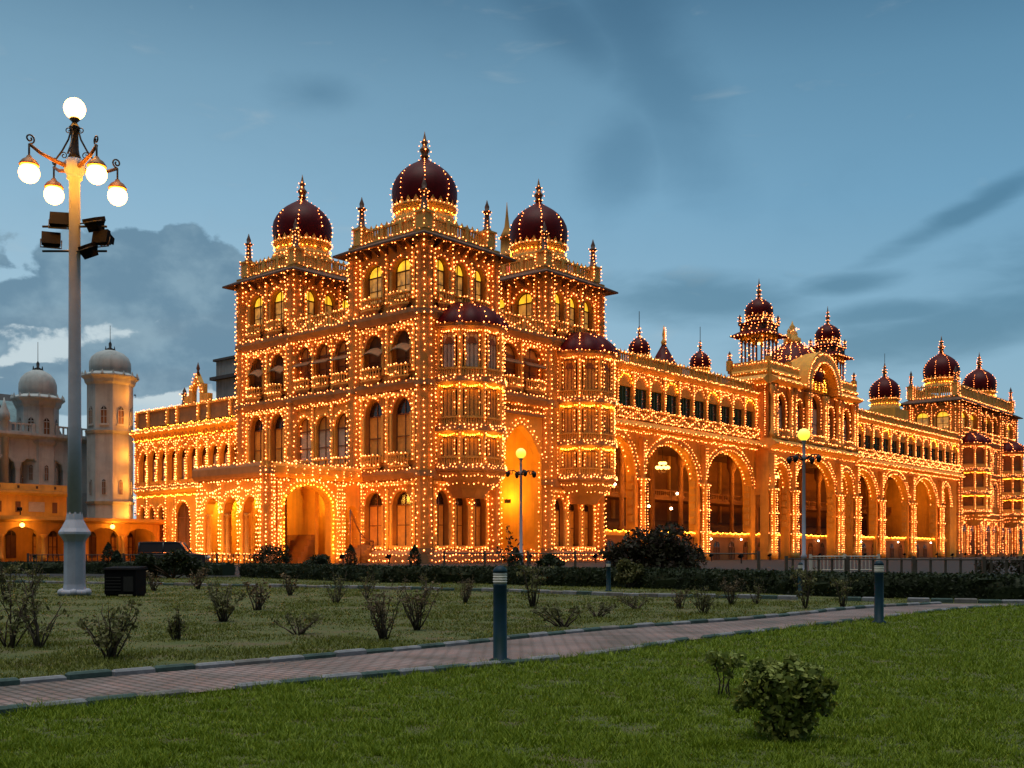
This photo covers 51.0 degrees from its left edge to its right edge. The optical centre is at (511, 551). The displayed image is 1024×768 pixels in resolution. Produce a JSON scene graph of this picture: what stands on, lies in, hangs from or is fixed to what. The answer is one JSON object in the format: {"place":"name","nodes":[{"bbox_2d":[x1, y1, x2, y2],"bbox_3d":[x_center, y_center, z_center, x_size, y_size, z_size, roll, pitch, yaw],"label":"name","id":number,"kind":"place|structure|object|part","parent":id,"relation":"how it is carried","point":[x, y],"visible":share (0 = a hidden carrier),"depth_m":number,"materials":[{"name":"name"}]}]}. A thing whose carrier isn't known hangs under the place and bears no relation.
{"place":"outdoors","nodes":[
{"label":"outdoors","id":0,"kind":"place"},
{"bbox_2d":[0,604,1013,705],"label":"path","id":1,"kind":"structure","parent":0,"point":[198,680],"depth_m":11.30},
{"bbox_2d":[0,575,1023,767],"bbox_3d":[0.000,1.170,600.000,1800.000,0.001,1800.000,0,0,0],"label":"ground","id":2,"kind":"structure","parent":0,"point":[324,631],"depth_m":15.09,"materials":[{"name":"green plant"}]},
{"bbox_2d":[0,562,22,599],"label":"rose bush","id":3,"kind":"object","parent":2,"relation":"on","point":[8,568],"visible":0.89,"depth_m":25.37,"materials":[{"name":"green plant"}]},
{"bbox_2d":[0,563,49,647],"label":"rose bush","id":4,"kind":"object","parent":2,"relation":"on","point":[13,630],"visible":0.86,"depth_m":13.05,"materials":[{"name":"green plant"}]},
{"bbox_2d":[10,557,49,597],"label":"rose bush","id":5,"kind":"object","parent":2,"relation":"on","point":[33,572],"visible":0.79,"depth_m":26.76,"materials":[{"name":"green plant"}]},
{"bbox_2d":[5,579,68,647],"bbox_3d":[-5.744,0.752,13.001,0.724,0.913,0.639,0,0,-21],"label":"rose bush","id":6,"kind":"object","parent":2,"relation":"on","point":[35,632],"visible":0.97,"depth_m":12.99,"materials":[{"name":"green plant"}]},
{"bbox_2d":[18,98,126,595],"bbox_3d":[-11.556,-5.393,28.367,2.207,13.145,2.207,0,0,-3],"label":"street lamp","id":7,"kind":"object","parent":2,"relation":"on","point":[74,532],"visible":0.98,"depth_m":28.23,"materials":[{"name":"grey metal"}]},
{"bbox_2d":[76,599,141,658],"bbox_3d":[-4.338,0.866,11.688,0.779,0.690,0.724,0,0,26],"label":"rose bush","id":8,"kind":"object","parent":2,"relation":"on","point":[112,642],"visible":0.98,"depth_m":11.60,"materials":[{"name":"green plant"}]},
{"bbox_2d":[0,560,234,575],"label":"hedge","id":9,"kind":"object","parent":2,"relation":"on","point":[220,568],"visible":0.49,"depth_m":55.31,"materials":[{"name":"green plant"}]},
{"bbox_2d":[102,566,147,596],"bbox_3d":[-10.018,0.780,27.821,0.920,0.780,0.680,0,0,6],"label":"metal box","id":10,"kind":"object","parent":2,"relation":"on","point":[124,580],"visible":0.97,"depth_m":27.53,"materials":[{"name":"metal"}]},
{"bbox_2d":[123,577,132,591],"bbox_3d":[-9.822,0.840,27.489,0.260,0.380,0.020,0,0,6],"label":"door","id":11,"kind":"structure","parent":10,"relation":"in","point":[127,581],"depth_m":27.48,"materials":[{"name":"metal"}]},
{"bbox_2d":[146,570,162,590],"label":"rose bush","id":12,"kind":"object","parent":2,"relation":"on","point":[151,584],"visible":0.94,"depth_m":31.45,"materials":[{"name":"green plant"}]},
{"bbox_2d":[132,548,213,577],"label":"shrub","id":13,"kind":"object","parent":2,"relation":"on","point":[177,559],"visible":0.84,"depth_m":45.87,"materials":[{"name":"green plant"}]},
{"bbox_2d":[166,606,188,639],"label":"rose bush","id":14,"kind":"object","parent":2,"relation":"on","point":[177,626],"visible":0.97,"depth_m":14.14,"materials":[{"name":"green plant"}]},
{"bbox_2d":[188,567,208,588],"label":"rose bush","id":15,"kind":"object","parent":2,"relation":"on","point":[198,582],"visible":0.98,"depth_m":32.82,"materials":[{"name":"green plant"}]},
{"bbox_2d":[205,580,246,621],"bbox_3d":[-4.828,0.846,17.847,0.773,0.736,0.832,0,0,-42],"label":"rose bush","id":16,"kind":"object","parent":2,"relation":"on","point":[225,610],"visible":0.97,"depth_m":17.80,"materials":[{"name":"green plant"}]},
{"bbox_2d":[242,579,270,609],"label":"rose bush","id":17,"kind":"object","parent":2,"relation":"on","point":[258,604],"visible":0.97,"depth_m":21.26,"materials":[{"name":"green plant"}]},
{"bbox_2d":[279,573,299,595],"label":"rose bush","id":18,"kind":"object","parent":2,"relation":"on","point":[289,589],"visible":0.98,"depth_m":28.35,"materials":[{"name":"green plant"}]},
{"bbox_2d":[269,609,324,634],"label":"rose bush","id":19,"kind":"object","parent":2,"relation":"on","point":[299,623],"visible":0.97,"depth_m":15.08,"materials":[{"name":"green plant"}]},
{"bbox_2d":[321,564,350,602],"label":"rose bush","id":20,"kind":"object","parent":2,"relation":"on","point":[337,596],"visible":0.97,"depth_m":24.13,"materials":[{"name":"green plant"}]},
{"bbox_2d":[352,567,379,597],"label":"rose bush","id":21,"kind":"object","parent":2,"relation":"on","point":[369,586],"visible":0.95,"depth_m":26.77,"materials":[{"name":"green plant"}]},
{"bbox_2d":[360,579,407,640],"bbox_3d":[-1.667,0.783,13.990,0.716,0.845,0.531,0,0,21],"label":"rose bush","id":22,"kind":"object","parent":2,"relation":"on","point":[382,632],"visible":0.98,"depth_m":13.97,"materials":[{"name":"green plant"}]},
{"bbox_2d":[394,576,442,630],"bbox_3d":[-1.360,0.758,15.877,0.761,0.899,0.565,0,0,-41],"label":"rose bush","id":23,"kind":"object","parent":2,"relation":"on","point":[418,615],"visible":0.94,"depth_m":15.82,"materials":[{"name":"green plant"}]},
{"bbox_2d":[416,569,436,592],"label":"rose bush","id":24,"kind":"object","parent":2,"relation":"on","point":[425,578],"visible":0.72,"depth_m":29.55,"materials":[{"name":"green plant"}]},
{"bbox_2d":[453,573,476,602],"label":"rose bush","id":25,"kind":"object","parent":2,"relation":"on","point":[466,595],"visible":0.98,"depth_m":24.09,"materials":[{"name":"green plant"}]},
{"bbox_2d":[0,602,941,686],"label":"kerb","id":26,"kind":"structure","parent":2,"relation":"on","point":[73,675],"depth_m":11.84,"materials":[{"name":"grey concrete"}]},
{"bbox_2d":[489,565,509,660],"bbox_3d":[-0.126,0.680,11.302,0.227,1.060,0.227,0,0,0],"label":"bollard","id":27,"kind":"object","parent":2,"relation":"on","point":[500,612],"visible":0.93,"depth_m":11.24,"materials":[{"name":"grey metal"}]},
{"bbox_2d":[0,604,1022,715],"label":"kerb","id":28,"kind":"structure","parent":2,"relation":"on","point":[4,709],"depth_m":10.06,"materials":[{"name":"grey concrete"}]},
{"bbox_2d":[0,602,1023,767],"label":"lawn grass","id":29,"kind":"structure","parent":2,"relation":"on","point":[926,721],"depth_m":7.54,"materials":[{"name":"green plant"}]},
{"bbox_2d":[4,556,1021,577],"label":"forecourt","id":30,"kind":"structure","parent":2,"relation":"on","point":[923,566],"depth_m":94.17,"materials":[{"name":"grey concrete"}]},
{"bbox_2d":[0,334,138,518],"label":"old mansion","id":31,"kind":"structure","parent":30,"relation":"on","point":[33,444],"depth_m":133.15,"materials":[{"name":"white paint"}]},
{"bbox_2d":[0,394,167,561],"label":"veranda building","id":32,"kind":"structure","parent":30,"relation":"on","point":[32,522],"depth_m":122.05,"materials":[{"name":"orange paint"}]},
{"bbox_2d":[101,542,114,565],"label":"conifer","id":33,"kind":"object","parent":30,"relation":"on","point":[108,552],"visible":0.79,"depth_m":55.06,"materials":[{"name":"green plant"}]},
{"bbox_2d":[110,550,122,563],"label":"conifer","id":34,"kind":"object","parent":30,"relation":"on","point":[117,556],"visible":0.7,"depth_m":54.91,"materials":[{"name":"green plant"}]},
{"bbox_2d":[27,553,263,569],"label":"fence","id":35,"kind":"object","parent":30,"relation":"on","point":[124,556],"visible":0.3,"depth_m":61.86,"materials":[{"name":"metal"}]},
{"bbox_2d":[137,541,210,562],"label":"parked car","id":36,"kind":"object","parent":30,"relation":"on","point":[162,547],"visible":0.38,"depth_m":63.20,"materials":[{"name":"paint"}]},
{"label":"window","id":37,"kind":"part","parent":36,"relation":"part of","materials":[{"name":"black glass"}]},
{"bbox_2d":[251,543,291,563],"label":"shrub","id":38,"kind":"object","parent":30,"relation":"on","point":[285,557],"visible":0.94,"depth_m":61.91,"materials":[{"name":"green plant"}]},
{"bbox_2d":[302,554,331,564],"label":"shrub","id":39,"kind":"object","parent":30,"relation":"on","point":[320,559],"visible":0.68,"depth_m":59.59,"materials":[{"name":"green plant"}]},
{"bbox_2d":[343,544,356,564],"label":"conifer","id":40,"kind":"object","parent":30,"relation":"on","point":[350,550],"visible":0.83,"depth_m":62.88,"materials":[{"name":"green plant"}]},
{"bbox_2d":[408,544,421,565],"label":"conifer","id":41,"kind":"object","parent":30,"relation":"on","point":[414,550],"visible":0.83,"depth_m":59.86,"materials":[{"name":"green plant"}]},
{"bbox_2d":[496,524,522,566],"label":"sapling","id":42,"kind":"object","parent":30,"relation":"on","point":[508,549],"visible":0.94,"depth_m":47.99,"materials":[{"name":"green plant"}]},
{"bbox_2d":[508,547,524,566],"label":"conifer","id":43,"kind":"object","parent":30,"relation":"on","point":[512,558],"visible":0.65,"depth_m":53.83,"materials":[{"name":"green plant"}]},
{"bbox_2d":[506,448,535,563],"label":"garden lamp","id":44,"kind":"object","parent":30,"relation":"on","point":[520,453],"visible":0.94,"depth_m":55.93,"materials":[{"name":"metal"}]},
{"bbox_2d":[32,132,1023,563],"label":"palace","id":45,"kind":"structure","parent":30,"relation":"on","point":[418,372],"depth_m":116.19,"materials":[{"name":"stone"}]},
{"bbox_2d":[435,302,508,498],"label":"bay window","id":46,"kind":"structure","parent":45,"relation":"in","point":[470,364],"depth_m":100.96,"materials":[{"name":"stone"}]},
{"bbox_2d":[557,332,619,504],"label":"bay window","id":47,"kind":"structure","parent":45,"relation":"in","point":[570,377],"depth_m":114.90,"materials":[{"name":"stone"}]},
{"bbox_2d":[962,432,991,525],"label":"bay window","id":48,"kind":"structure","parent":45,"relation":"in","point":[973,504],"depth_m":212.48,"materials":[{"name":"stone"}]},
{"bbox_2d":[1002,441,1023,527],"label":"bay window","id":49,"kind":"structure","parent":45,"relation":"in","point":[1012,487],"depth_m":231.15,"materials":[{"name":"stone"}]},
{"bbox_2d":[534,554,565,566],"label":"shrub","id":50,"kind":"object","parent":30,"relation":"on","point":[549,559],"visible":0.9,"depth_m":51.60,"materials":[{"name":"green plant"}]},
{"bbox_2d":[786,428,821,570],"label":"garden lamp","id":51,"kind":"object","parent":30,"relation":"on","point":[803,435],"visible":0.98,"depth_m":46.94,"materials":[{"name":"metal"}]},
{"bbox_2d":[809,554,879,572],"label":"barrier","id":52,"kind":"object","parent":30,"relation":"on","point":[877,556],"visible":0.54,"depth_m":47.98,"materials":[{"name":"grey metal"}]},
{"bbox_2d":[6,580,1023,603],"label":"kerb","id":53,"kind":"structure","parent":2,"relation":"on","point":[909,599],"depth_m":27.91,"materials":[{"name":"grey concrete"}]},
{"bbox_2d":[515,561,555,607],"bbox_3d":[0.483,0.706,22.266,0.883,1.001,0.549,0,0,-4],"label":"rose bush","id":54,"kind":"object","parent":2,"relation":"on","point":[536,581],"visible":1,"depth_m":22.22,"materials":[{"name":"green plant"}]},
{"bbox_2d":[530,601,586,626],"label":"rose bush","id":55,"kind":"object","parent":2,"relation":"on","point":[556,615],"visible":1,"depth_m":16.55,"materials":[{"name":"green plant"}]},
{"bbox_2d":[582,601,618,616],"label":"rose bush","id":56,"kind":"object","parent":2,"relation":"on","point":[602,607],"visible":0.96,"depth_m":19.01,"materials":[{"name":"green plant"}]},
{"bbox_2d":[443,551,759,570],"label":"fence","id":57,"kind":"object","parent":2,"relation":"on","point":[484,553],"visible":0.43,"depth_m":43.01,"materials":[{"name":"metal"}]},
{"bbox_2d":[605,561,611,590],"bbox_3d":[2.825,0.747,31.450,0.195,0.912,0.195,0,0,-25],"label":"bollard","id":58,"kind":"object","parent":2,"relation":"on","point":[608,576],"visible":0.98,"depth_m":31.40,"materials":[{"name":"grey metal"}]},
{"bbox_2d":[614,558,645,588],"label":"shrub","id":59,"kind":"object","parent":2,"relation":"on","point":[628,572],"visible":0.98,"depth_m":33.59,"materials":[{"name":"green plant"}]},
{"bbox_2d":[239,562,1023,599],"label":"hedge","id":60,"kind":"object","parent":2,"relation":"on","point":[977,585],"visible":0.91,"depth_m":31.91,"materials":[{"name":"green plant"}]},
{"bbox_2d":[616,591,649,608],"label":"rose bush","id":61,"kind":"object","parent":2,"relation":"on","point":[632,604],"visible":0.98,"depth_m":21.60,"materials":[{"name":"green plant"}]},
{"bbox_2d":[598,522,707,569],"bbox_3d":[4.863,0.114,37.230,3.856,2.290,2.359,0,0,0],"label":"shrub","id":62,"kind":"object","parent":2,"relation":"on","point":[670,549],"visible":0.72,"depth_m":36.80,"materials":[{"name":"green plant"}]},
{"bbox_2d":[671,589,689,608],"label":"rose bush","id":63,"kind":"object","parent":2,"relation":"on","point":[677,601],"visible":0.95,"depth_m":21.87,"materials":[{"name":"green plant"}]},
{"bbox_2d":[682,586,722,613],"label":"rose bush","id":64,"kind":"object","parent":2,"relation":"on","point":[701,603],"visible":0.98,"depth_m":20.04,"materials":[{"name":"green plant"}]},
{"bbox_2d":[703,650,748,697],"bbox_3d":[1.714,1.004,8.597,0.374,0.438,0.188,0,0,0],"label":"sapling","id":65,"kind":"object","parent":2,"relation":"on","point":[727,665],"visible":0.99,"depth_m":8.59,"materials":[{"name":"green plant"}]},
{"bbox_2d":[718,576,746,604],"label":"rose bush","id":66,"kind":"object","parent":2,"relation":"on","point":[733,590],"visible":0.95,"depth_m":23.26,"materials":[{"name":"green plant"}]},
{"bbox_2d":[745,576,766,603],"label":"rose bush","id":67,"kind":"object","parent":2,"relation":"on","point":[758,588],"visible":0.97,"depth_m":23.71,"materials":[{"name":"green plant"}]},
{"bbox_2d":[730,650,839,741],"bbox_3d":[1.685,0.917,6.622,0.603,0.619,0.424,0,0,31],"label":"bush","id":68,"kind":"object","parent":2,"relation":"on","point":[792,685],"visible":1,"depth_m":6.55,"materials":[{"name":"green plant"}]},
{"bbox_2d":[798,562,802,595],"bbox_3d":[7.622,0.747,28.367,0.196,0.912,0.195,0,0,8],"label":"bollard","id":69,"kind":"object","parent":2,"relation":"on","point":[800,565],"visible":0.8,"depth_m":28.32,"materials":[{"name":"grey metal"}]},
{"bbox_2d":[787,566,821,608],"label":"rose bush","id":70,"kind":"object","parent":2,"relation":"on","point":[802,575],"visible":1,"depth_m":21.91,"materials":[{"name":"green plant"}]},
{"bbox_2d":[830,576,858,606],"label":"rose bush","id":71,"kind":"object","parent":2,"relation":"on","point":[843,591],"visible":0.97,"depth_m":21.89,"materials":[{"name":"green plant"}]},
{"bbox_2d":[872,561,885,623],"bbox_3d":[5.958,0.680,17.430,0.227,1.060,0.227,0,0,33],"label":"bollard","id":72,"kind":"object","parent":2,"relation":"on","point":[878,592],"visible":0.92,"depth_m":17.37,"materials":[{"name":"grey metal"}]},
{"bbox_2d":[784,556,1023,573],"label":"fence","id":73,"kind":"object","parent":2,"relation":"on","point":[914,559],"visible":0.45,"depth_m":34.17,"materials":[{"name":"metal"}]},
{"bbox_2d":[974,554,1023,574],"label":"shrub","id":74,"kind":"object","parent":2,"relation":"on","point":[1015,564],"visible":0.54,"depth_m":35.83,"materials":[{"name":"green plant"}]},
{"bbox_2d":[0,0,1023,518],"label":"sky","id":75,"kind":"structure","parent":0,"point":[862,161],"materials":[{"name":"blue"}]}
]}

